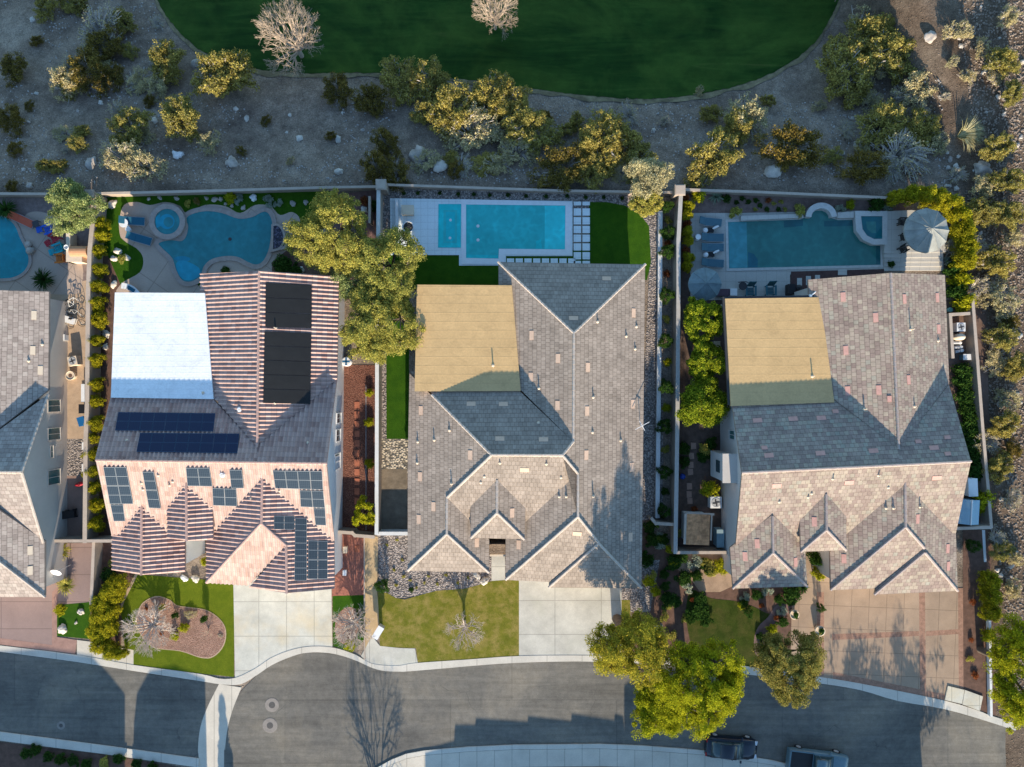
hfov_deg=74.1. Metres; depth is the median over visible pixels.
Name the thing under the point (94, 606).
hedge bush
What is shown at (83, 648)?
pavement
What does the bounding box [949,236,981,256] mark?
hedge bush
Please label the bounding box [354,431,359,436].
brick stepper
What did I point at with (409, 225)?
fire bowl
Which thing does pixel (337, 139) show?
boulder
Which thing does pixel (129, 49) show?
desert shrub
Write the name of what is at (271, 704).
manhole cover
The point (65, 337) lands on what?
utility box
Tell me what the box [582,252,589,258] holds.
paving slab
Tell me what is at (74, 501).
side yard
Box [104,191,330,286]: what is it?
artificial lawn
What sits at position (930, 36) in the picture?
boulder
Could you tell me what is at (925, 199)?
hedge bush
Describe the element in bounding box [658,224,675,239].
round bush
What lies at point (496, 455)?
tile roofed house
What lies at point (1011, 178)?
desert shrub
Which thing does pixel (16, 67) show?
desert shrub
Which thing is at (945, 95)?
dry shrub
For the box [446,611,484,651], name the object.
bare tree
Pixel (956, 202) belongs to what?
hedge bush
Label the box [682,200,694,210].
hedge bush
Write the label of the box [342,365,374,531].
side yard
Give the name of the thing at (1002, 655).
street tree
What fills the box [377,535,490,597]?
gravel bed
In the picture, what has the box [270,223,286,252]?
feature
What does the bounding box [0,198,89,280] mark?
gravel bed
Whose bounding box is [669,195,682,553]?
garden wall
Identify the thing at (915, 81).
desert shrub
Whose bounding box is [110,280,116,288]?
boulder
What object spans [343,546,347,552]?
meter box
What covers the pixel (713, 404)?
ficus tree
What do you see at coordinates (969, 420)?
leafy bush
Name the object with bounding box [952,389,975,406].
leafy bush
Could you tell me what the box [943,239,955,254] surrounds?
dry shrub
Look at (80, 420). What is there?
wheeled bin
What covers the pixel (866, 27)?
desert shrub
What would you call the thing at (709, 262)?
sun lounger
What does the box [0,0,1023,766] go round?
ground
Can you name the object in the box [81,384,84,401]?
wall panel
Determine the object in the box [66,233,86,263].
grill counter
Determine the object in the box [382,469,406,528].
concrete pad
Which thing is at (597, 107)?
dry shrub
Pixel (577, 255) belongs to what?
paving slab
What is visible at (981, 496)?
leafy bush
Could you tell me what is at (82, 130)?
desert shrub
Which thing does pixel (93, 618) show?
hedge bush
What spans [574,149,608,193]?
desert shrub
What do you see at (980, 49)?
desert shrub
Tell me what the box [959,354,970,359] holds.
storage bin
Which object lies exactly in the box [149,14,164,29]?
dry shrub
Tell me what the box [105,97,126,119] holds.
dry shrub
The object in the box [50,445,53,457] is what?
window
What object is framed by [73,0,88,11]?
desert shrub
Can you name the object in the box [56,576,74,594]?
spiky plant
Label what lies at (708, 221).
sun lounger
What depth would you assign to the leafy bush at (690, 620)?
59.55 m
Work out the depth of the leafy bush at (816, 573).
58.73 m
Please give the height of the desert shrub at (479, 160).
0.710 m
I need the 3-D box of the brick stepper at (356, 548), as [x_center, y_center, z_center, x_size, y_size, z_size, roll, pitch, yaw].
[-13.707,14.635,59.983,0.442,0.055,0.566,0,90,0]
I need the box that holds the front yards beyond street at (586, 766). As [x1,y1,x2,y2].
[559,766,614,766]
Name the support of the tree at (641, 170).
on the ground at (314, 118)
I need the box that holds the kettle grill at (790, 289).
[785,284,802,294]
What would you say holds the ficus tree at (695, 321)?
on the side yard at (697, 433)
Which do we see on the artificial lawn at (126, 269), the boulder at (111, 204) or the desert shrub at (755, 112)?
the boulder at (111, 204)
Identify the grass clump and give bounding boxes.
[957,114,984,154]
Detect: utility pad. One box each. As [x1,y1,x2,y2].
[944,686,963,703]
[962,690,982,710]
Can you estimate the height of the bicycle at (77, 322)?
0.738 m
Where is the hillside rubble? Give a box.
[958,0,1023,689]
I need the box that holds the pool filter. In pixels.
[953,333,965,340]
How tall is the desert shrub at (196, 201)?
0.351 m
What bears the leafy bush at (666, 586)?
on the planting bed at (673, 621)
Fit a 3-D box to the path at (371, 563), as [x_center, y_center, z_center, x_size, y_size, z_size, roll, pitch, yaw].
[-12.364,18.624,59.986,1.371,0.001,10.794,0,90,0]
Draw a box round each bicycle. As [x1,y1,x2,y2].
[65,295,83,307]
[65,307,84,317]
[67,317,85,328]
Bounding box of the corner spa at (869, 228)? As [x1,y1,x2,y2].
[853,211,886,245]
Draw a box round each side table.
[32,220,39,227]
[119,219,128,226]
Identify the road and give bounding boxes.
[0,652,1006,766]
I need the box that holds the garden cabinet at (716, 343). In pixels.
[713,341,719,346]
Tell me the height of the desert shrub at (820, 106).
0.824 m
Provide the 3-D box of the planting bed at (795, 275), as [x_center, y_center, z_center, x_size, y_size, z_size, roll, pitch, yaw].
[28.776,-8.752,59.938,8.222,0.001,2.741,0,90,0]
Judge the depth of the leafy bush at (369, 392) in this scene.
59.65 m
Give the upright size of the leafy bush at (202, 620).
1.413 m
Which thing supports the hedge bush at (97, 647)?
on the planting bed at (106, 553)
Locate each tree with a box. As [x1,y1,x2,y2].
[43,177,107,235]
[120,599,177,657]
[251,0,323,78]
[281,187,369,275]
[328,242,381,301]
[330,602,372,648]
[338,272,425,365]
[348,224,427,303]
[351,495,375,526]
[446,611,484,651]
[471,0,517,41]
[584,608,668,692]
[622,155,674,201]
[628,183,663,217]
[630,667,690,741]
[652,637,749,742]
[674,371,729,427]
[683,296,723,347]
[686,340,725,380]
[750,629,826,708]
[976,612,1023,733]
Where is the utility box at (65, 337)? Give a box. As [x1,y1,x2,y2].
[63,334,68,340]
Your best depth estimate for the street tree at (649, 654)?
52.12 m
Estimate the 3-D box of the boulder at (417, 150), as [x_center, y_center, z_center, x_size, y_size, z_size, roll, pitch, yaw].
[-8.273,-20.306,60.702,1.778,1.249,1.741,42,90,0]
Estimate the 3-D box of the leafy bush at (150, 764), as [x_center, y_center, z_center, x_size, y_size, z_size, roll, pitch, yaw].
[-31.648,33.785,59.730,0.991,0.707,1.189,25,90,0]
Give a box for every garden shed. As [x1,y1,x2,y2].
[681,511,713,544]
[958,498,979,524]
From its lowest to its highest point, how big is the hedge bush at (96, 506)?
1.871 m
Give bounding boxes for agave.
[709,187,722,204]
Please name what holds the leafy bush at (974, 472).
on the side yard at (980, 319)
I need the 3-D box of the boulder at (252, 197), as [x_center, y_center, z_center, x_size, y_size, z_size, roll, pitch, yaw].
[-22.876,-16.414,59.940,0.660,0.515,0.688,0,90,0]
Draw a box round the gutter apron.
[198,684,241,766]
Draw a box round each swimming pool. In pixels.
[0,216,31,281]
[154,206,276,286]
[461,199,570,264]
[725,203,882,270]
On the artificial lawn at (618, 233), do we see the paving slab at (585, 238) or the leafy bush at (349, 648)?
the paving slab at (585, 238)
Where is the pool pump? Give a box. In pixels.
[954,349,963,352]
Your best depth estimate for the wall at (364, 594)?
59.85 m
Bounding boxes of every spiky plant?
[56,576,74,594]
[62,543,71,561]
[797,584,809,593]
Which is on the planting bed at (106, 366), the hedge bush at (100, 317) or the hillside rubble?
the hedge bush at (100, 317)
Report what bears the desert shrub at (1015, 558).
on the ground at (314, 118)
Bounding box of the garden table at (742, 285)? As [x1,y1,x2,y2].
[738,281,748,289]
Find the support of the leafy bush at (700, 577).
on the planting bed at (673, 621)
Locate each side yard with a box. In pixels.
[50,281,85,438]
[67,439,82,475]
[67,476,82,534]
[272,231,339,274]
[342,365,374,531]
[678,193,726,546]
[946,300,990,522]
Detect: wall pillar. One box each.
[85,189,106,198]
[376,179,389,194]
[670,185,684,200]
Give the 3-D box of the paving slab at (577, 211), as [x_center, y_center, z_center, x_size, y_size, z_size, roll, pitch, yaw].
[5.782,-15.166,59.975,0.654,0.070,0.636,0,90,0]
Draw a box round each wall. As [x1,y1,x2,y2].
[0,192,52,197]
[54,535,82,542]
[82,193,107,542]
[87,535,111,542]
[89,543,102,604]
[97,185,375,196]
[338,527,376,538]
[364,538,364,659]
[368,196,372,225]
[375,190,382,534]
[379,529,407,534]
[387,183,671,195]
[395,199,398,229]
[647,514,673,525]
[655,211,662,517]
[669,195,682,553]
[677,547,727,553]
[685,188,903,202]
[947,312,969,357]
[957,523,990,529]
[963,293,992,527]
[986,620,992,716]
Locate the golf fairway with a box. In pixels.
[158,0,838,98]
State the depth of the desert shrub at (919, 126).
60.43 m
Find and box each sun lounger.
[7,211,33,228]
[118,216,145,225]
[125,231,152,245]
[699,216,721,227]
[701,233,723,241]
[701,243,723,251]
[701,258,723,267]
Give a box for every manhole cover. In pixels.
[57,721,64,729]
[263,718,276,732]
[265,698,278,711]
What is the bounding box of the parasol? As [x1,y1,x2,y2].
[688,267,721,300]
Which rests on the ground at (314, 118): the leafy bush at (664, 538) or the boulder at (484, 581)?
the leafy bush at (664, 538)
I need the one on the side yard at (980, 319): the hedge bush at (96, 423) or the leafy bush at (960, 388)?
the leafy bush at (960, 388)
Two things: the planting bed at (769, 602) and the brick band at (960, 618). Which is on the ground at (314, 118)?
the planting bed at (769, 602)
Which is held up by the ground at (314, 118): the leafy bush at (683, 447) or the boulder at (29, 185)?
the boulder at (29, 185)
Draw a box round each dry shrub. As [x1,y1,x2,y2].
[60,53,82,71]
[60,146,69,153]
[76,1,121,52]
[99,133,124,158]
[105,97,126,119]
[125,67,140,91]
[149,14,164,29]
[453,152,472,179]
[555,140,569,151]
[584,102,616,123]
[618,98,639,127]
[656,115,670,126]
[838,124,854,141]
[840,118,855,131]
[856,163,876,184]
[870,129,936,182]
[883,159,904,185]
[888,85,911,106]
[897,104,911,124]
[904,99,933,117]
[939,92,950,100]
[941,165,968,183]
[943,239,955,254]
[949,234,991,259]
[966,431,1001,454]
[967,274,991,300]
[985,342,1002,357]
[988,524,1007,549]
[1000,486,1022,511]
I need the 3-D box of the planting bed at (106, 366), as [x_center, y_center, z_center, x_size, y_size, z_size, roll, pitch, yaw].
[-36.101,-1.327,59.991,3.185,0.001,30.526,0,90,0]
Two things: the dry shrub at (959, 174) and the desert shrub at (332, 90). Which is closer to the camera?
the dry shrub at (959, 174)
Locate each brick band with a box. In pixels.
[817,592,823,675]
[832,631,918,639]
[833,672,946,700]
[919,592,925,689]
[926,629,957,635]
[958,588,962,688]
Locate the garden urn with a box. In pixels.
[694,234,700,240]
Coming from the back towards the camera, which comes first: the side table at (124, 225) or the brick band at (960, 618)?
the brick band at (960, 618)
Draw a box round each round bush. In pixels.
[373,579,389,592]
[654,418,672,433]
[655,465,673,479]
[657,243,674,259]
[657,333,673,347]
[657,503,671,517]
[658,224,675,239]
[658,378,674,393]
[659,286,674,304]
[661,200,674,213]
[742,605,753,618]
[816,603,826,612]
[965,539,982,552]
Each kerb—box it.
[0,645,1015,729]
[0,731,198,766]
[379,743,784,766]
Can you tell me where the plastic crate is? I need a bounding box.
[65,316,76,324]
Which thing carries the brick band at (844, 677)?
on the driveway at (894, 660)
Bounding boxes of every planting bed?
[89,205,120,534]
[89,543,133,645]
[137,597,224,657]
[330,190,375,299]
[335,607,357,644]
[632,528,732,656]
[678,554,731,591]
[687,193,904,212]
[733,587,805,671]
[791,269,883,290]
[963,530,995,715]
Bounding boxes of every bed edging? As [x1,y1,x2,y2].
[120,574,137,611]
[136,596,225,657]
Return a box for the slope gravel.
[0,0,945,184]
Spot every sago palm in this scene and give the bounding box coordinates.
[0,197,16,221]
[30,267,56,291]
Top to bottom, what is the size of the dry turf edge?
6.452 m
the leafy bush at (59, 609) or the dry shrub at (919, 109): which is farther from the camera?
the dry shrub at (919, 109)
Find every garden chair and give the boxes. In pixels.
[41,222,53,234]
[47,230,62,243]
[51,241,65,252]
[54,253,67,262]
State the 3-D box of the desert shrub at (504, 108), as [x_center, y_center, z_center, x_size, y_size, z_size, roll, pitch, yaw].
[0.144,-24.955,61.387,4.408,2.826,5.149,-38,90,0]
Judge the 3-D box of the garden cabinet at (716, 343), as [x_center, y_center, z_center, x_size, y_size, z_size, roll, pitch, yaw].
[17.748,-2.987,59.328,0.560,1.305,1.360,0,90,0]
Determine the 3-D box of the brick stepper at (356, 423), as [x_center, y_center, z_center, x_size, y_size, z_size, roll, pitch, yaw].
[-13.707,3.599,59.983,0.442,0.055,0.566,0,90,0]
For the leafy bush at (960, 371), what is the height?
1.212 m
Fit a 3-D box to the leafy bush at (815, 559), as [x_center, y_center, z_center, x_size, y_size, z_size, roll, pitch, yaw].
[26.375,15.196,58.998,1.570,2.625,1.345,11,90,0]
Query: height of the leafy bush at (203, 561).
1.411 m
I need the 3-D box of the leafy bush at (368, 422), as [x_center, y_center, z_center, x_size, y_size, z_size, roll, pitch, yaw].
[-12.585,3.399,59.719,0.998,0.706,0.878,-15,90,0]
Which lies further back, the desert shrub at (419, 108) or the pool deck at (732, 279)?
the desert shrub at (419, 108)
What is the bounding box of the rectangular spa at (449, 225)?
[438,204,460,247]
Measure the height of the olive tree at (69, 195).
4.961 m
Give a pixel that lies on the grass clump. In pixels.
(970, 132)
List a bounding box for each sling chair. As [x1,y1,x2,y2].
[745,281,756,295]
[765,281,776,294]
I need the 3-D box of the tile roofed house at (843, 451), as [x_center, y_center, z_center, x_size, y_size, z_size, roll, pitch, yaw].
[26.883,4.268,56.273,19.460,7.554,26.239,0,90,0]
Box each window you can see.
[47,399,60,411]
[47,427,60,440]
[47,468,60,485]
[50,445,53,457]
[334,452,340,470]
[336,412,341,423]
[336,429,340,441]
[728,429,734,439]
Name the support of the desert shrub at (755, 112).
on the ground at (314, 118)
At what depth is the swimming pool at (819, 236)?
59.94 m
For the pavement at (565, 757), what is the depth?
59.91 m
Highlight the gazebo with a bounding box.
[896,208,949,252]
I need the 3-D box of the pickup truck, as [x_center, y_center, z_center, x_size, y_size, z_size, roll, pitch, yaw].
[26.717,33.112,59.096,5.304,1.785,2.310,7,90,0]
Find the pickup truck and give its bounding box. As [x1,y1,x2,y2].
[785,744,848,766]
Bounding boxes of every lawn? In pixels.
[57,602,90,638]
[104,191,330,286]
[106,197,141,278]
[121,574,233,676]
[333,595,363,651]
[378,580,518,662]
[386,202,650,438]
[686,590,769,666]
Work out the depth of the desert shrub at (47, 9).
65.21 m
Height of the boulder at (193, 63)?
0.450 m
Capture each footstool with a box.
[36,226,43,233]
[44,239,51,246]
[48,248,54,255]
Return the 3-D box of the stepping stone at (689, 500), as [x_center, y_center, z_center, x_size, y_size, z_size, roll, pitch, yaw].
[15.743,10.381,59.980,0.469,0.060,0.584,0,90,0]
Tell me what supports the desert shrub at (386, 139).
on the ground at (314, 118)
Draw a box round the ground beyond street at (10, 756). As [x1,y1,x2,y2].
[0,742,176,766]
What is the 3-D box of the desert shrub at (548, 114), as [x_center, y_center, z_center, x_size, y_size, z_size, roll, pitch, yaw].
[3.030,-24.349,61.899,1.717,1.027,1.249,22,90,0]
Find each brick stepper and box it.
[354,402,359,407]
[354,411,359,417]
[354,421,359,426]
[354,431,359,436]
[354,440,359,446]
[354,450,359,455]
[354,459,359,465]
[354,469,359,474]
[354,479,359,484]
[354,488,359,494]
[354,546,359,551]
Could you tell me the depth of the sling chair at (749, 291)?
59.40 m
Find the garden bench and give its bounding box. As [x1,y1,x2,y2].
[121,283,139,292]
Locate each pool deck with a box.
[0,212,82,294]
[116,202,299,292]
[390,198,571,265]
[690,210,943,299]
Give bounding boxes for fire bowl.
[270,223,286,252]
[402,221,413,232]
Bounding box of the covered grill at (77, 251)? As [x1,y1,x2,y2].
[68,246,87,257]
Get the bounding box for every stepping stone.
[686,491,691,497]
[687,483,691,489]
[687,498,692,503]
[688,469,692,474]
[691,443,695,448]
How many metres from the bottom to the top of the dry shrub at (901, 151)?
2.389 m
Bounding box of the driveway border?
[0,587,76,653]
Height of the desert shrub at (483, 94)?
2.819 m
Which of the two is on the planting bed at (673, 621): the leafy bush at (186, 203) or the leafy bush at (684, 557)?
the leafy bush at (684, 557)
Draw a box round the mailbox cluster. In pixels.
[372,623,384,639]
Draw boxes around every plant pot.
[65,371,76,379]
[789,610,798,618]
[814,626,824,635]
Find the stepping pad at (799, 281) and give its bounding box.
[797,278,801,284]
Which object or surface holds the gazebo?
on the terrace
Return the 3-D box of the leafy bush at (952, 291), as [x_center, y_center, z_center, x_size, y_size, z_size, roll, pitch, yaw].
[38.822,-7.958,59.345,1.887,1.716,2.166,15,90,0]
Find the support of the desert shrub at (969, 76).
on the ground at (314, 118)
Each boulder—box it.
[25,240,31,247]
[26,182,32,188]
[26,247,34,253]
[57,623,66,633]
[77,608,84,614]
[85,156,97,169]
[102,330,109,337]
[102,343,107,349]
[108,200,116,208]
[110,255,117,260]
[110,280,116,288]
[113,247,122,253]
[151,117,157,123]
[172,150,183,158]
[180,575,188,581]
[191,59,198,67]
[191,575,199,582]
[225,155,238,167]
[249,194,256,201]
[296,135,302,141]
[334,168,342,174]
[335,135,340,142]
[361,206,367,212]
[408,145,428,167]
[433,159,448,172]
[473,572,480,579]
[480,576,488,585]
[763,164,781,177]
[924,30,936,43]
[973,160,992,176]
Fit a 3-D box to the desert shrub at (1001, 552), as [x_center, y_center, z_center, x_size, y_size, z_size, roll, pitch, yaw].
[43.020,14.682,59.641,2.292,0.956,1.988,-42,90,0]
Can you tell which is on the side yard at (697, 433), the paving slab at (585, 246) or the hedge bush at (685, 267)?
the hedge bush at (685, 267)
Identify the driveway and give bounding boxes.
[0,543,91,644]
[233,577,331,677]
[519,581,621,655]
[791,552,958,693]
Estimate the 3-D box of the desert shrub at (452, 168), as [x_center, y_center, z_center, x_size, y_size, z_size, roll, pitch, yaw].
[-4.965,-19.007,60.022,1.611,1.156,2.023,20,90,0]
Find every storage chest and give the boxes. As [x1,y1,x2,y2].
[401,205,413,215]
[716,288,736,296]
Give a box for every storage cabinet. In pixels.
[713,527,723,547]
[964,477,977,496]
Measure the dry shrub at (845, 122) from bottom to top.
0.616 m
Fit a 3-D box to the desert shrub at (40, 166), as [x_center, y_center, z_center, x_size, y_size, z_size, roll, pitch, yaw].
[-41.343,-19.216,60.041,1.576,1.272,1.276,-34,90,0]
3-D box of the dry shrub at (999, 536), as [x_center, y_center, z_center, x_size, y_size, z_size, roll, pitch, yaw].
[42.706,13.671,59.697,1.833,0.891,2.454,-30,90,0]
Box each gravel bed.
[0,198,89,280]
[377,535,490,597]
[382,189,662,519]
[382,439,407,474]
[622,560,659,611]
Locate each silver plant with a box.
[234,193,243,205]
[262,194,272,207]
[273,198,282,206]
[654,531,666,548]
[682,583,692,593]
[686,554,701,569]
[739,591,750,601]
[761,588,773,596]
[776,605,787,615]
[834,204,846,212]
[882,202,893,210]
[943,257,951,265]
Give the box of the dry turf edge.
[155,0,839,103]
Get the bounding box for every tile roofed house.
[0,290,67,597]
[95,271,344,593]
[407,261,648,588]
[711,273,971,595]
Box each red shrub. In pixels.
[360,195,367,206]
[663,269,669,277]
[682,220,691,227]
[682,246,690,252]
[683,194,689,201]
[969,599,976,605]
[970,670,978,679]
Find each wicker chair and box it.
[897,217,907,225]
[898,243,909,253]
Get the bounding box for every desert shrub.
[0,51,29,88]
[0,103,25,138]
[5,179,17,191]
[6,141,25,157]
[24,99,34,111]
[29,35,43,46]
[31,0,59,23]
[35,158,53,172]
[46,159,64,174]
[47,64,77,102]
[51,125,74,143]
[56,0,88,17]
[58,70,79,101]
[61,159,68,167]
[65,132,89,153]
[66,45,110,99]
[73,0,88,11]
[73,124,91,136]
[74,85,88,94]
[83,23,125,65]
[92,59,115,89]
[98,138,151,174]
[103,61,124,92]
[105,106,155,147]
[109,5,138,33]
[119,41,139,60]
[120,149,169,182]
[125,65,152,96]
[134,120,156,145]
[143,94,154,108]
[145,74,167,103]
[148,39,186,85]
[158,92,201,143]
[183,611,197,619]
[190,47,259,98]
[193,197,199,205]
[196,128,221,155]
[235,145,246,155]
[260,114,271,126]
[286,155,293,164]
[320,71,352,110]
[324,131,335,140]
[348,81,393,118]
[358,148,392,184]
[369,125,402,159]
[378,54,423,108]
[382,152,410,192]
[406,54,454,103]
[408,98,441,124]
[411,147,443,175]
[419,78,479,144]
[440,101,506,152]
[442,150,459,166]
[443,150,459,164]
[447,158,464,178]
[460,115,486,136]
[462,68,513,126]
[468,120,495,145]
[470,150,504,177]
[483,151,513,175]
[490,76,534,135]
[497,133,537,167]
[500,104,564,157]
[526,139,595,193]
[539,109,553,119]
[557,122,575,135]
[569,110,584,132]
[573,108,629,177]
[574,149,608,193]
[597,113,645,166]
[611,159,630,183]
[625,141,657,183]
[683,125,745,188]
[694,85,704,96]
[699,104,723,123]
[719,91,770,143]
[720,106,756,148]
[751,119,828,171]
[758,94,776,106]
[811,98,826,112]
[813,32,875,110]
[820,145,844,165]
[821,34,849,66]
[833,147,891,185]
[840,12,893,61]
[845,4,878,46]
[854,96,910,148]
[854,140,875,154]
[856,50,894,83]
[859,89,869,103]
[861,89,883,112]
[863,25,917,86]
[879,17,895,34]
[890,67,938,108]
[907,107,942,149]
[927,131,949,156]
[941,18,973,39]
[945,54,959,67]
[956,69,977,84]
[963,195,996,228]
[969,174,996,203]
[974,244,1017,280]
[975,35,990,59]
[975,293,992,309]
[977,130,1017,162]
[979,448,1015,484]
[980,322,1020,353]
[980,344,1010,379]
[982,46,1022,79]
[984,278,1023,322]
[985,167,1023,194]
[985,408,1021,438]
[986,69,1001,85]
[988,198,1023,232]
[988,540,1016,561]
[992,388,1022,410]
[996,3,1021,30]
[997,313,1020,328]
[997,349,1023,382]
[999,229,1023,247]
[1001,79,1023,107]
[1001,576,1022,599]
[1006,437,1023,459]
[1006,550,1023,566]
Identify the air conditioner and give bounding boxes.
[67,356,82,366]
[708,495,721,507]
[953,323,965,331]
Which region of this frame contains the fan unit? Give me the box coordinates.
[342,357,351,365]
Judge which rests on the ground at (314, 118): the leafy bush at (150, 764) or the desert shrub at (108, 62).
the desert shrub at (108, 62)
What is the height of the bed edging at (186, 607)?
0.060 m
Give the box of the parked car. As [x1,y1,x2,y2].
[704,732,757,763]
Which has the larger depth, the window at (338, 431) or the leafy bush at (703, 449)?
the leafy bush at (703, 449)
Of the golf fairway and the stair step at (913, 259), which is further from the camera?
the golf fairway
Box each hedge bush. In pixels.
[80,445,97,461]
[81,464,98,477]
[84,623,106,641]
[85,296,107,312]
[86,415,105,432]
[87,335,105,346]
[87,353,107,368]
[87,377,105,392]
[87,513,105,532]
[88,394,106,408]
[88,431,100,443]
[88,479,101,495]
[88,496,105,513]
[88,604,106,628]
[88,637,115,654]
[89,591,113,615]
[90,277,109,293]
[90,311,108,330]
[91,243,107,258]
[91,262,108,278]
[94,228,111,243]
[95,215,111,230]
[97,603,123,622]
[98,579,124,604]
[98,616,121,638]
[102,641,118,660]
[105,572,130,597]
[111,644,130,660]
[680,261,692,273]
[681,225,692,236]
[681,252,695,261]
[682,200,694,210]
[682,209,693,221]
[682,235,693,246]
[884,189,905,206]
[902,183,922,206]
[918,184,937,208]
[927,186,951,210]
[937,193,964,221]
[945,206,972,230]
[947,219,977,240]
[948,249,978,273]
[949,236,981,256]
[975,588,1002,608]
[976,569,1002,591]
[977,602,1002,622]
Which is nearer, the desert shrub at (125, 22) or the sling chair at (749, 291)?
the sling chair at (749, 291)
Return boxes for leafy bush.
[19,747,32,759]
[29,743,41,755]
[42,751,54,761]
[52,604,67,616]
[53,752,66,764]
[66,753,78,766]
[80,758,91,766]
[99,567,115,583]
[99,755,108,766]
[112,754,125,763]
[118,254,126,264]
[130,759,141,766]
[147,760,158,766]
[169,631,178,641]
[170,610,179,618]
[177,623,189,632]
[184,199,190,207]
[199,615,207,622]
[200,557,206,566]
[220,266,229,272]
[223,192,237,204]
[271,253,293,272]
[290,262,302,273]
[343,639,355,652]
[356,607,365,619]
[363,417,373,427]
[364,388,373,397]
[364,458,374,469]
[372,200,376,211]
[642,521,658,533]
[642,550,653,568]
[642,574,656,587]
[645,533,659,547]
[649,586,660,596]
[650,570,656,579]
[659,533,669,545]
[659,567,669,579]
[659,581,670,591]
[659,591,677,609]
[659,610,668,621]
[660,445,669,452]
[661,403,670,412]
[661,487,669,494]
[662,315,670,323]
[663,357,671,366]
[664,216,672,223]
[665,544,671,553]
[665,554,682,570]
[667,630,676,640]
[669,596,681,607]
[674,569,691,585]
[677,554,687,563]
[679,441,690,454]
[679,456,689,468]
[683,609,696,624]
[685,601,710,620]
[689,570,702,580]
[691,188,706,202]
[691,571,699,581]
[692,590,707,604]
[696,452,710,462]
[698,557,707,569]
[699,443,710,455]
[699,480,720,497]
[699,557,715,568]
[699,615,713,627]
[705,436,717,449]
[705,567,716,576]
[714,557,727,575]
[721,194,730,203]
[729,205,741,218]
[738,599,748,608]
[751,589,762,599]
[755,632,762,641]
[765,624,777,634]
[774,593,783,605]
[775,616,789,627]
[782,595,794,605]
[783,587,801,605]
[794,203,805,218]
[806,551,822,565]
[810,566,825,580]
[846,199,854,210]
[867,198,885,211]
[887,261,895,267]
[942,259,967,277]
[945,270,974,290]
[946,282,967,304]
[949,293,978,312]
[950,362,972,383]
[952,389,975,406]
[953,377,972,392]
[956,402,974,416]
[957,386,974,396]
[960,414,978,429]
[962,425,978,442]
[963,404,975,416]
[964,436,980,452]
[965,655,974,661]
[966,422,978,435]
[968,442,979,454]
[968,450,981,463]
[968,463,982,480]
[970,459,982,469]
[971,490,996,515]
[980,628,993,642]
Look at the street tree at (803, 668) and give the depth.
53.69 m
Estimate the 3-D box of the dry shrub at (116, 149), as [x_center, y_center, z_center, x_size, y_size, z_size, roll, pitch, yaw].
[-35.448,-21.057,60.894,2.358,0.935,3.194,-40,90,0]
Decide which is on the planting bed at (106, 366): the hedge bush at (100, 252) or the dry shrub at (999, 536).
the hedge bush at (100, 252)
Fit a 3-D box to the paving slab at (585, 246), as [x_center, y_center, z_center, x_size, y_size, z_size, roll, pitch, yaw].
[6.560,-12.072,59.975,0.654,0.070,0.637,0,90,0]
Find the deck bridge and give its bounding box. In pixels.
[838,269,846,274]
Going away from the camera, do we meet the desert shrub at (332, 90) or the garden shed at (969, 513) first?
the garden shed at (969, 513)
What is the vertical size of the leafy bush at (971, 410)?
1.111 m
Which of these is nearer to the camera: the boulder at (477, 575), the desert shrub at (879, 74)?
the boulder at (477, 575)
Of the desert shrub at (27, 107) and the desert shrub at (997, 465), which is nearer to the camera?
the desert shrub at (997, 465)
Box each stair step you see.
[882,252,942,257]
[883,258,942,261]
[883,262,942,266]
[884,266,942,270]
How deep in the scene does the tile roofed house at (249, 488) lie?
54.47 m
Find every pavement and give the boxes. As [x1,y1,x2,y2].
[77,640,132,664]
[361,638,417,665]
[388,749,779,766]
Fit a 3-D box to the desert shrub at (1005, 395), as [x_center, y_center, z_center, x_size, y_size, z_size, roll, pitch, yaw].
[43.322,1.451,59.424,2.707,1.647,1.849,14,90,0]
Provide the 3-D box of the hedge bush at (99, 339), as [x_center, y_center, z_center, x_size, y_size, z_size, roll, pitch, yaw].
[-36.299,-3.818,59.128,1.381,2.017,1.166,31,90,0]
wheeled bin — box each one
[76,416,83,426]
[79,404,84,412]
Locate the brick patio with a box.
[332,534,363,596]
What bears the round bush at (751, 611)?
on the lawn at (731, 620)
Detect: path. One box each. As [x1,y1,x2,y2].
[365,537,378,647]
[491,556,504,580]
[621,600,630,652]
[754,604,789,655]
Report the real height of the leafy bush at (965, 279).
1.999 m
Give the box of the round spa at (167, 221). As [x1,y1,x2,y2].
[149,204,186,239]
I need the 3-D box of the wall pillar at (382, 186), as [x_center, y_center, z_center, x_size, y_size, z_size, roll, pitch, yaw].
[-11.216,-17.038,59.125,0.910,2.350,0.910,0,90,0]
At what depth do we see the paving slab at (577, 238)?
59.94 m
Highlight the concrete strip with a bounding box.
[982,530,985,561]
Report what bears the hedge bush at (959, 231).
on the ground at (314, 118)
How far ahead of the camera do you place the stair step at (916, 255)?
59.58 m
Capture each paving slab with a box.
[524,258,531,262]
[533,258,539,262]
[542,258,548,262]
[551,258,557,262]
[559,258,566,262]
[568,258,574,262]
[574,208,580,215]
[574,217,580,223]
[574,226,580,232]
[574,235,580,241]
[574,243,580,250]
[574,252,580,258]
[582,208,589,215]
[582,217,589,223]
[582,226,589,232]
[582,235,589,241]
[582,243,589,250]
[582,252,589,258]
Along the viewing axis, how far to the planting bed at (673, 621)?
59.99 m
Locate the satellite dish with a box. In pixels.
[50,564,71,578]
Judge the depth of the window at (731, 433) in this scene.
56.85 m
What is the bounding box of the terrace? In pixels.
[882,210,945,253]
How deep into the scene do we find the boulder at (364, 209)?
59.82 m
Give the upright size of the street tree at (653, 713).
6.262 m

